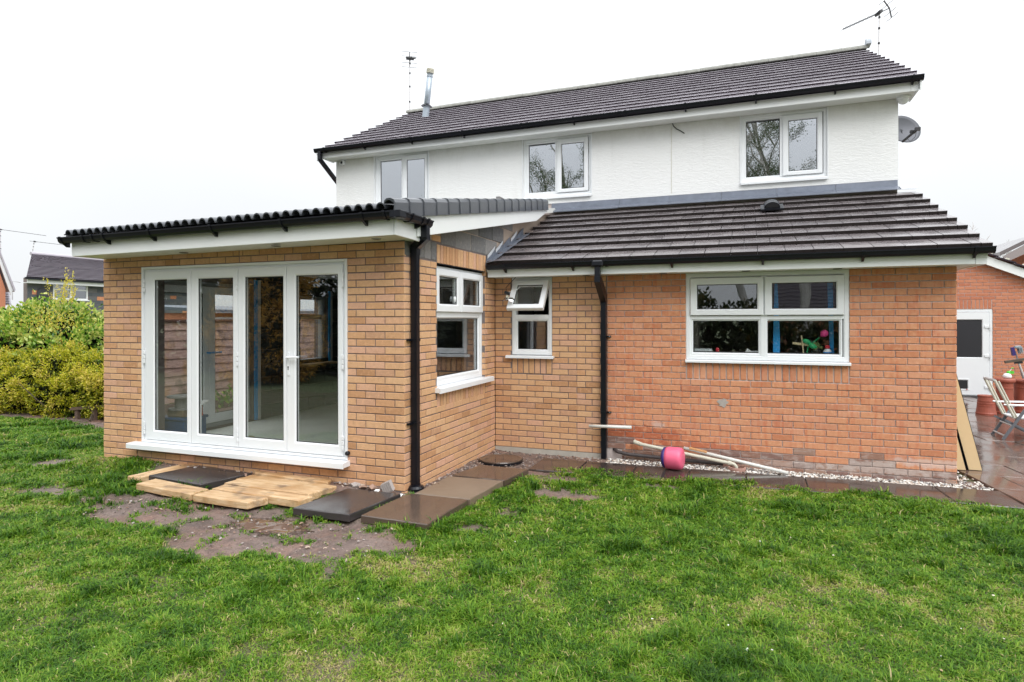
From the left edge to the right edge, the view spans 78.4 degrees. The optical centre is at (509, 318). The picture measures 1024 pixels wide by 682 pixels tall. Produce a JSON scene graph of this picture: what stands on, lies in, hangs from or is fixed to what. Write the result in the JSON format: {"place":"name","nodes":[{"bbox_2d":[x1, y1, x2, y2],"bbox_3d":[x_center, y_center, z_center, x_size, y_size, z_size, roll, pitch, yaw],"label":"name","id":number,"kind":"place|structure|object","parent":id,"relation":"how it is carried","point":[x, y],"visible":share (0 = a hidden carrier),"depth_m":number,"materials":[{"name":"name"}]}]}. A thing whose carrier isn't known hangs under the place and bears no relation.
{"place":"outdoors","nodes":[
{"label":"outdoors","id":0,"kind":"place"},
{"bbox_2d":[0,415,1023,681],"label":"grass","id":1,"kind":"structure","parent":0,"point":[46,525],"depth_m":4.09,"materials":[{"name":"green plant"}]},
{"bbox_2d":[17,500,1004,673],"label":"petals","id":2,"kind":"object","parent":1,"relation":"on","point":[592,599],"visible":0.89,"depth_m":3.61,"materials":[{"name":"beige plant"}]},
{"bbox_2d":[0,406,1023,681],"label":"ground","id":3,"kind":"structure","parent":0,"point":[266,528],"depth_m":4.42,"materials":[{"name":"soil"}]},
{"bbox_2d":[60,407,74,416],"bbox_3d":[-7.992,1.677,11.427,0.359,0.194,0.393,0,0,-32],"label":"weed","id":4,"kind":"object","parent":3,"relation":"on","point":[66,412],"visible":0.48,"depth_m":11.39,"materials":[{"name":"green plant"}]},
{"bbox_2d":[0,339,165,420],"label":"golden shrub","id":5,"kind":"object","parent":3,"relation":"on","point":[73,382],"visible":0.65,"depth_m":11.45,"materials":[{"name":"yellow plant"}]},
{"bbox_2d":[0,267,172,403],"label":"laurel bush","id":6,"kind":"object","parent":3,"relation":"on","point":[24,326],"visible":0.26,"depth_m":12.93,"materials":[{"name":"green plant"}]},
{"bbox_2d":[70,405,102,420],"bbox_3d":[-7.365,1.655,11.032,0.821,0.297,0.139,0,0,12],"label":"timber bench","id":7,"kind":"object","parent":3,"relation":"on","point":[78,412],"visible":0.71,"depth_m":11.05,"materials":[{"name":"brown wood"}]},
{"bbox_2d":[128,464,194,481],"bbox_3d":[-3.792,1.705,7.004,0.188,0.075,0.790,0,0,36],"label":"plank","id":8,"kind":"object","parent":3,"relation":"on","point":[143,476],"visible":0.52,"depth_m":6.85,"materials":[{"name":"brown wood"}]},
{"bbox_2d":[136,479,208,500],"bbox_3d":[-3.384,1.714,6.294,0.873,0.065,0.220,0,0,28],"label":"plank","id":9,"kind":"object","parent":3,"relation":"on","point":[168,488],"visible":0.88,"depth_m":6.24,"materials":[{"name":"brown wood"}]},
{"bbox_2d":[149,465,251,488],"bbox_3d":[-3.318,1.705,6.753,0.937,0.073,0.552,0,0,28],"label":"paving slab","id":10,"kind":"object","parent":3,"relation":"on","point":[211,477],"depth_m":6.68,"materials":[{"name":"grey stone"}]},
{"bbox_2d":[215,384,232,411],"bbox_3d":[-5.082,1.441,12.061,1.525,0.607,0.964,0,0,-44],"label":"side plant","id":11,"kind":"object","parent":3,"relation":"on","point":[226,398],"visible":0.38,"depth_m":11.74,"materials":[{"name":"green plant"}]},
{"bbox_2d":[193,490,267,508],"bbox_3d":[-2.637,1.712,5.932,0.739,0.065,0.208,0,0,23],"label":"plank","id":12,"kind":"object","parent":3,"relation":"on","point":[229,499],"visible":1,"depth_m":5.87,"materials":[{"name":"brown wood"}]},
{"bbox_2d":[165,317,313,414],"bbox_3d":[-4.735,0.896,15.101,0.130,1.850,8.700,0,0,21],"label":"waney fence","id":13,"kind":"object","parent":3,"relation":"on","point":[175,356],"visible":0.16,"depth_m":12.31,"materials":[{"name":"brown wood"}]},
{"bbox_2d":[165,305,313,318],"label":"brick shed","id":14,"kind":"structure","parent":3,"relation":"on","point":[223,312],"depth_m":13.90,"materials":[{"name":"brick"}]},
{"bbox_2d":[215,317,231,318],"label":"window","id":15,"kind":"structure","parent":14,"relation":"in","point":[215,317],"depth_m":13.77,"materials":[{"name":"white plastic"}]},
{"bbox_2d":[212,484,312,506],"bbox_3d":[-2.394,1.708,6.044,1.120,0.071,0.167,0,0,23],"label":"plank","id":16,"kind":"object","parent":3,"relation":"on","point":[284,499],"visible":0.77,"depth_m":5.93,"materials":[{"name":"brown wood"}]},
{"bbox_2d":[224,479,321,499],"bbox_3d":[-2.352,1.702,6.231,1.099,0.073,0.187,0,0,23],"label":"plank","id":17,"kind":"object","parent":3,"relation":"on","point":[315,493],"visible":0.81,"depth_m":6.18,"materials":[{"name":"brown wood"}]},
{"bbox_2d":[236,475,336,494],"bbox_3d":[-2.287,1.701,6.412,1.157,0.056,0.198,0,0,24],"label":"plank","id":18,"kind":"object","parent":3,"relation":"on","point":[325,488],"visible":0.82,"depth_m":6.36,"materials":[{"name":"brown wood"}]},
{"bbox_2d":[253,471,331,484],"bbox_3d":[-2.305,1.682,6.597,1.076,0.054,0.127,0,0,23],"label":"plank","id":19,"kind":"object","parent":3,"relation":"on","point":[318,480],"visible":0.77,"depth_m":6.54,"materials":[{"name":"brown wood"}]},
{"bbox_2d":[56,196,554,492],"bbox_3d":[-2.109,-0.054,8.992,4.504,3.769,5.536,0,0,21],"label":"house extension","id":20,"kind":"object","parent":3,"relation":"on","point":[393,379],"visible":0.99,"depth_m":6.98,"materials":[{"name":"beige brick"}]},
{"bbox_2d":[165,414,208,432],"bbox_3d":[-4.171,1.401,8.001,0.490,0.323,0.400,0,0,21],"label":"storage box","id":21,"kind":"object","parent":20,"relation":"on","point":[176,423],"visible":0.39,"depth_m":7.82,"materials":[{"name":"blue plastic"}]},
{"bbox_2d":[168,410,186,416],"bbox_3d":[-4.148,1.196,7.993,0.260,0.081,0.260,0,0,21],"label":"cardboard box","id":22,"kind":"object","parent":21,"relation":"on","point":[177,413],"visible":0.56,"depth_m":7.87,"materials":[{"name":"brown cardboard"}]},
{"bbox_2d":[166,394,186,410],"bbox_3d":[-4.148,1.069,7.993,0.380,0.170,0.380,0,0,21],"label":"cable drum","id":23,"kind":"object","parent":22,"relation":"on","point":[180,402],"visible":0.6,"depth_m":7.90,"materials":[{"name":"grey"}]},
{"bbox_2d":[165,280,249,427],"bbox_3d":[-4.255,0.520,8.877,0.182,2.050,1.580,0,0,21],"label":"french door","id":24,"kind":"structure","parent":20,"relation":"in","point":[208,290],"depth_m":8.87,"materials":[{"name":"grey plastic"}]},
{"bbox_2d":[126,259,349,468],"bbox_3d":[-3.045,0.457,6.940,3.018,2.124,0.230,0,0,21],"label":"bifold door","id":25,"kind":"structure","parent":20,"relation":"in","point":[287,450],"depth_m":6.89,"materials":[{"name":"white plastic"}]},
{"bbox_2d":[300,296,323,359],"bbox_3d":[-3.507,0.190,10.989,0.100,1.150,0.740,0,0,21],"label":"window","id":26,"kind":"structure","parent":20,"relation":"in","point":[320,316],"depth_m":11.27,"materials":[{"name":"grey plastic"}]},
{"bbox_2d":[435,266,493,393],"bbox_3d":[-0.560,0.118,7.536,0.185,1.399,1.555,0,0,21],"label":"window","id":27,"kind":"structure","parent":20,"relation":"in","point":[456,310],"depth_m":7.51,"materials":[{"name":"white plastic"}]},
{"bbox_2d":[349,482,359,487],"bbox_3d":[-1.548,1.680,6.303,0.105,0.075,0.080,0,0,-34],"label":"brick rubble","id":28,"kind":"object","parent":3,"relation":"on","point":[355,484],"visible":0.92,"depth_m":6.28,"materials":[{"name":"grey stone"}]},
{"bbox_2d":[36,450,695,563],"bbox_3d":[-1.240,1.719,6.630,5.907,0.128,4.093,0,0,21],"label":"rubble","id":29,"kind":"object","parent":3,"relation":"on","point":[438,479],"visible":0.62,"depth_m":6.37,"materials":[{"name":"grey stone"}]},
{"bbox_2d":[293,488,400,521],"bbox_3d":[-1.476,1.705,5.777,0.673,0.064,0.714,0,0,21],"label":"paving slab","id":30,"kind":"object","parent":29,"relation":"on","point":[348,504],"depth_m":5.65,"materials":[{"name":"grey stone"}]},
{"bbox_2d":[368,484,376,490],"bbox_3d":[-1.356,1.670,6.189,0.093,0.078,0.109,0,0,29],"label":"brick rubble","id":31,"kind":"object","parent":3,"relation":"on","point":[371,487],"visible":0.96,"depth_m":6.16,"materials":[{"name":"orange brick"}]},
{"bbox_2d":[380,479,394,492],"bbox_3d":[-1.192,1.651,6.133,0.144,0.158,0.046,0,0,21],"label":"broken brick","id":32,"kind":"object","parent":3,"relation":"on","point":[388,486],"visible":0.84,"depth_m":6.12,"materials":[{"name":"grey"}]},
{"bbox_2d":[361,493,467,530],"bbox_3d":[-0.826,1.706,5.571,0.662,0.068,0.749,0,0,21],"label":"paving slab","id":33,"kind":"object","parent":3,"relation":"on","point":[415,508],"depth_m":5.47,"materials":[{"name":"brown stone"}]},
{"bbox_2d":[415,476,502,505],"bbox_3d":[-0.488,1.707,6.243,0.624,0.066,0.738,0,0,21],"label":"paving slab","id":34,"kind":"object","parent":3,"relation":"on","point":[472,490],"depth_m":6.18,"materials":[{"name":"brown stone"}]},
{"bbox_2d":[452,465,528,485],"bbox_3d":[-0.197,1.708,6.864,0.673,0.064,0.590,0,0,21],"label":"paving slab","id":35,"kind":"object","parent":3,"relation":"on","point":[506,475],"depth_m":6.79,"materials":[{"name":"brown stone"}]},
{"bbox_2d":[479,454,522,465],"bbox_3d":[-0.107,1.747,7.758,0.550,0.038,0.550,0,0,21],"label":"manhole cover","id":36,"kind":"object","parent":3,"relation":"on","point":[500,459],"visible":0.98,"depth_m":7.68,"materials":[{"name":"black plastic"}]},
{"bbox_2d":[313,38,996,485],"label":"house","id":37,"kind":"structure","parent":3,"relation":"on","point":[711,206],"depth_m":8.18,"materials":[{"name":"orange brick"}]},
{"bbox_2d":[374,150,428,203],"bbox_3d":[-2.052,-2.607,12.003,1.198,1.080,0.155,0,0,21],"label":"window","id":38,"kind":"structure","parent":37,"relation":"in","point":[424,155],"depth_m":11.96,"materials":[{"name":"white plastic"}]},
{"bbox_2d":[402,51,416,109],"bbox_3d":[-2.594,-6.181,16.441,0.400,1.799,0.733,0,0,-13],"label":"tv aerial","id":39,"kind":"object","parent":37,"relation":"attached to","point":[409,58],"visible":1,"depth_m":16.54,"materials":[{"name":"grey metal"}]},
{"bbox_2d":[503,277,519,301],"bbox_3d":[0.015,-0.372,8.089,0.200,0.329,0.222,0,0,-15],"label":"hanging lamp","id":40,"kind":"object","parent":37,"relation":"hanging from","point":[510,299],"visible":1,"depth_m":8.05,"materials":[{"name":"white metal"}]},
{"bbox_2d":[505,277,554,358],"bbox_3d":[0.237,-0.005,8.159,0.658,1.060,0.409,0,0,21],"label":"window","id":41,"kind":"structure","parent":37,"relation":"in","point":[544,282],"depth_m":8.20,"materials":[{"name":"white plastic"}]},
{"bbox_2d":[522,132,591,198],"bbox_3d":[0.829,-2.613,10.922,1.252,1.080,0.155,0,0,21],"label":"window","id":42,"kind":"structure","parent":37,"relation":"in","point":[559,192],"depth_m":10.87,"materials":[{"name":"white plastic"}]},
{"bbox_2d":[589,424,631,428],"bbox_3d":[1.248,1.344,7.784,0.531,0.054,0.040,0,0,21],"label":"pipe stub","id":43,"kind":"object","parent":37,"relation":"attached to","point":[611,426],"visible":1,"depth_m":7.76,"materials":[{"name":"white plastic"}]},
{"bbox_2d":[685,269,850,365],"bbox_3d":[2.955,-0.008,7.278,1.764,1.066,0.150,0,0,21],"label":"window","id":44,"kind":"structure","parent":37,"relation":"in","point":[764,281],"depth_m":7.25,"materials":[{"name":"white plastic"}]},
{"bbox_2d":[773,284,779,351],"bbox_3d":[3.165,-0.031,7.445,0.075,0.940,0.030,0,0,21],"label":"curtain","id":45,"kind":"object","parent":37,"relation":"hanging from","point":[776,338],"visible":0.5,"depth_m":7.43,"materials":[{"name":"blue fabric"}]},
{"bbox_2d":[740,107,827,184],"bbox_3d":[4.205,-2.621,9.656,1.242,1.080,0.155,0,0,21],"label":"window","id":46,"kind":"structure","parent":37,"relation":"in","point":[785,175],"depth_m":9.61,"materials":[{"name":"white plastic"}]},
{"bbox_2d":[792,335,808,352],"bbox_3d":[3.377,0.321,7.274,0.183,0.246,0.032,0,0,21],"label":"wooden cross","id":47,"kind":"object","parent":37,"relation":"on","point":[797,343],"visible":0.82,"depth_m":7.26,"materials":[{"name":"beige wood"}]},
{"bbox_2d":[802,330,828,352],"bbox_3d":[3.517,0.285,7.222,0.278,0.310,0.084,0,0,21],"label":"toy flower","id":48,"kind":"object","parent":37,"relation":"on","point":[824,333],"visible":0.98,"depth_m":7.21,"materials":[{"name":"green plastic"}]},
{"bbox_2d":[811,342,822,352],"bbox_3d":[3.548,0.355,7.247,0.121,0.175,0.098,0,0,-5],"label":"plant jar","id":49,"kind":"object","parent":37,"relation":"on","point":[818,349],"visible":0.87,"depth_m":7.22,"materials":[{"name":"green"}]},
{"bbox_2d":[827,283,833,352],"bbox_3d":[3.701,-0.032,7.244,0.070,0.940,0.030,0,0,21],"label":"curtain","id":50,"kind":"object","parent":37,"relation":"hanging from","point":[830,305],"visible":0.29,"depth_m":7.23,"materials":[{"name":"blue fabric"}]},
{"bbox_2d":[840,0,897,53],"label":"tv aerial","id":51,"kind":"object","parent":37,"relation":"attached to","point":[879,12],"visible":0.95,"depth_m":12.96,"materials":[{"name":"grey metal"}]},
{"bbox_2d":[896,95,910,104],"bbox_3d":[5.648,-3.121,9.008,0.180,0.107,0.180,0,0,21],"label":"security light","id":52,"kind":"object","parent":37,"relation":"attached to","point":[902,99],"visible":1,"depth_m":8.96,"materials":[{"name":"white plastic"}]},
{"bbox_2d":[898,116,920,142],"bbox_3d":[5.930,-2.842,9.450,0.434,0.484,0.483,0,0,33],"label":"satellite dish","id":53,"kind":"object","parent":37,"relation":"attached to","point":[909,129],"visible":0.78,"depth_m":9.55,"materials":[{"name":"grey metal"}]},
{"bbox_2d":[613,448,722,465],"bbox_3d":[1.888,1.675,7.593,1.320,0.107,0.106,0,0,24],"label":"old pipe","id":54,"kind":"object","parent":3,"relation":"on","point":[659,457],"visible":0.79,"depth_m":7.62,"materials":[{"name":"white plastic"}]},
{"bbox_2d":[633,439,737,467],"bbox_3d":[2.062,1.627,7.458,1.235,0.272,0.126,0,0,27],"label":"waste pipe","id":55,"kind":"object","parent":3,"relation":"on","point":[639,443],"visible":0.86,"depth_m":7.38,"materials":[{"name":"beige plastic"}]},
{"bbox_2d":[728,465,745,471],"bbox_3d":[2.613,1.762,7.208,0.192,0.115,0.192,0,0,21],"label":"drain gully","id":56,"kind":"object","parent":3,"relation":"on","point":[731,468],"visible":0.47,"depth_m":7.15,"materials":[{"name":"ceramic"}]},
{"bbox_2d":[0,0,1023,309],"label":"sky","id":57,"kind":"structure","parent":0,"point":[113,112],"materials":[{"name":"white"}]},
{"bbox_2d":[694,348,712,350],"bbox_3d":[2.361,0.405,7.662,0.225,0.079,0.128,0,0,21],"label":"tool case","id":58,"kind":"object","parent":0,"point":[703,349],"visible":0.41,"depth_m":7.62,"materials":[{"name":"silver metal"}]},
{"bbox_2d":[528,458,1023,509],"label":"path","id":59,"kind":"structure","parent":0,"point":[544,465],"depth_m":6.64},
{"bbox_2d":[661,447,684,469],"bbox_3d":[1.877,1.606,7.213,0.247,0.257,0.254,0,0,30],"label":"bucket","id":60,"kind":"object","parent":59,"relation":"on","point":[673,458],"visible":1,"depth_m":7.12,"materials":[{"name":"pink plastic"}]},
{"bbox_2d":[605,458,993,490],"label":"gravel","id":61,"kind":"structure","parent":0,"point":[748,470],"depth_m":6.95,"materials":[{"name":"grey gravel"}]},
{"bbox_2d":[683,446,787,474],"bbox_3d":[2.592,1.636,7.252,1.145,0.210,0.045,0,0,28],"label":"loose pipe","id":62,"kind":"object","parent":61,"relation":"on","point":[692,449],"visible":1,"depth_m":7.24,"materials":[{"name":"white plastic"}]},
{"bbox_2d":[823,345,831,352],"bbox_3d":[3.635,0.375,7.178,0.095,0.134,0.095,0,0,21],"label":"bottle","id":63,"kind":"object","parent":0,"point":[827,349],"visible":0.66,"depth_m":7.15,"materials":[{"name":"white plastic"}]},
{"bbox_2d":[956,253,1023,398],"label":"brick garage","id":64,"kind":"structure","parent":0,"point":[990,313],"depth_m":13.72,"materials":[{"name":"brick"}]},
{"bbox_2d":[956,309,992,395],"bbox_3d":[10.080,0.758,13.895,1.000,1.905,0.135,0,0,21],"label":"door","id":65,"kind":"structure","parent":64,"relation":"in","point":[974,358],"depth_m":13.82,"materials":[{"name":"white plastic"}]},
{"bbox_2d":[957,397,1023,504],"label":"patio","id":66,"kind":"structure","parent":0,"point":[1002,462],"depth_m":7.95,"materials":[{"name":"brown stone"}]},
{"bbox_2d":[956,436,965,469],"bbox_3d":[5.398,1.233,8.214,0.362,0.980,2.200,0,0,21],"label":"insulation board","id":67,"kind":"object","parent":66,"relation":"on","point":[960,465],"visible":0.07,"depth_m":7.14,"materials":[{"name":"beige wood"}]},
{"bbox_2d":[956,373,982,470],"bbox_3d":[5.528,1.113,8.208,0.444,1.220,2.200,0,0,21],"label":"insulation board","id":68,"kind":"object","parent":66,"relation":"on","point":[968,447],"visible":0.19,"depth_m":7.16,"materials":[{"name":"beige wood"}]},
{"bbox_2d":[975,394,996,415],"bbox_3d":[8.566,1.558,11.290,0.316,0.348,0.314,0,0,21],"label":"chimney pot","id":69,"kind":"object","parent":66,"relation":"on","point":[985,404],"visible":0.9,"depth_m":11.19,"materials":[{"name":"ceramic"}]},
{"bbox_2d":[983,377,1023,439],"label":"folding chair","id":70,"kind":"object","parent":66,"relation":"on","point":[1011,413],"visible":1,"depth_m":9.01,"materials":[{"name":"beige"}]},
{"bbox_2d":[994,378,1015,414],"bbox_3d":[8.953,1.408,11.356,0.324,0.645,0.322,0,0,21],"label":"chimney pot","id":71,"kind":"object","parent":66,"relation":"on","point":[1007,385],"visible":0.59,"depth_m":11.24,"materials":[{"name":"ceramic"}]},
{"bbox_2d":[1004,358,1023,377],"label":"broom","id":72,"kind":"object","parent":66,"relation":"on","point":[1019,361],"visible":1,"depth_m":11.31,"materials":[{"name":"brown wood"}]},
{"bbox_2d":[1010,346,1023,378],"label":"mop","id":73,"kind":"object","parent":66,"relation":"on","point":[1019,350],"visible":0.99,"depth_m":11.80,"materials":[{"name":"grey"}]},
{"bbox_2d":[1014,378,1023,412],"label":"chimney pot","id":74,"kind":"object","parent":66,"relation":"on","point":[1019,389],"visible":0.71,"depth_m":11.38,"materials":[{"name":"ceramic"}]},
{"bbox_2d":[1003,368,1013,378],"bbox_3d":[9.004,0.988,11.337,0.167,0.196,0.134,0,0,21],"label":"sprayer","id":75,"kind":"object","parent":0,"point":[1007,375],"visible":1,"depth_m":11.30,"materials":[{"name":"white plastic"}]},
{"bbox_3d":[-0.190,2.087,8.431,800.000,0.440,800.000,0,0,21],"label":"terrain","id":76,"kind":"structure","parent":0,"visible":0},
{"bbox_2d":[0,251,15,312],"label":"neighbour house","id":77,"kind":"structure","parent":76,"relation":"on","point":[7,288],"depth_m":39.06,"materials":[{"name":"red brick"}]},
{"bbox_2d":[0,229,45,250],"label":"tv aerial","id":78,"kind":"object","parent":77,"relation":"attached to","point":[14,231],"visible":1,"depth_m":38.87,"materials":[{"name":"grey metal"}]},
{"bbox_2d":[23,252,186,317],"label":"neighbour house","id":79,"kind":"structure","parent":76,"relation":"on","point":[88,274],"depth_m":34.00,"materials":[{"name":"grey brick"}]},
{"bbox_2d":[52,284,89,300],"bbox_3d":[-23.280,-1.386,33.341,0.140,0.920,1.930,0,0,21],"label":"window","id":80,"kind":"structure","parent":79,"relation":"in","point":[82,291],"depth_m":33.55,"materials":[{"name":"white plastic"}]},
{"bbox_2d":[994,237,1023,264],"bbox_3d":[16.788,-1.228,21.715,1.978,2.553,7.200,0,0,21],"label":"neighbour house","id":81,"kind":"structure","parent":76,"relation":"on","point":[1016,255],"depth_m":18.68,"materials":[{"name":"white paint"}]}
]}

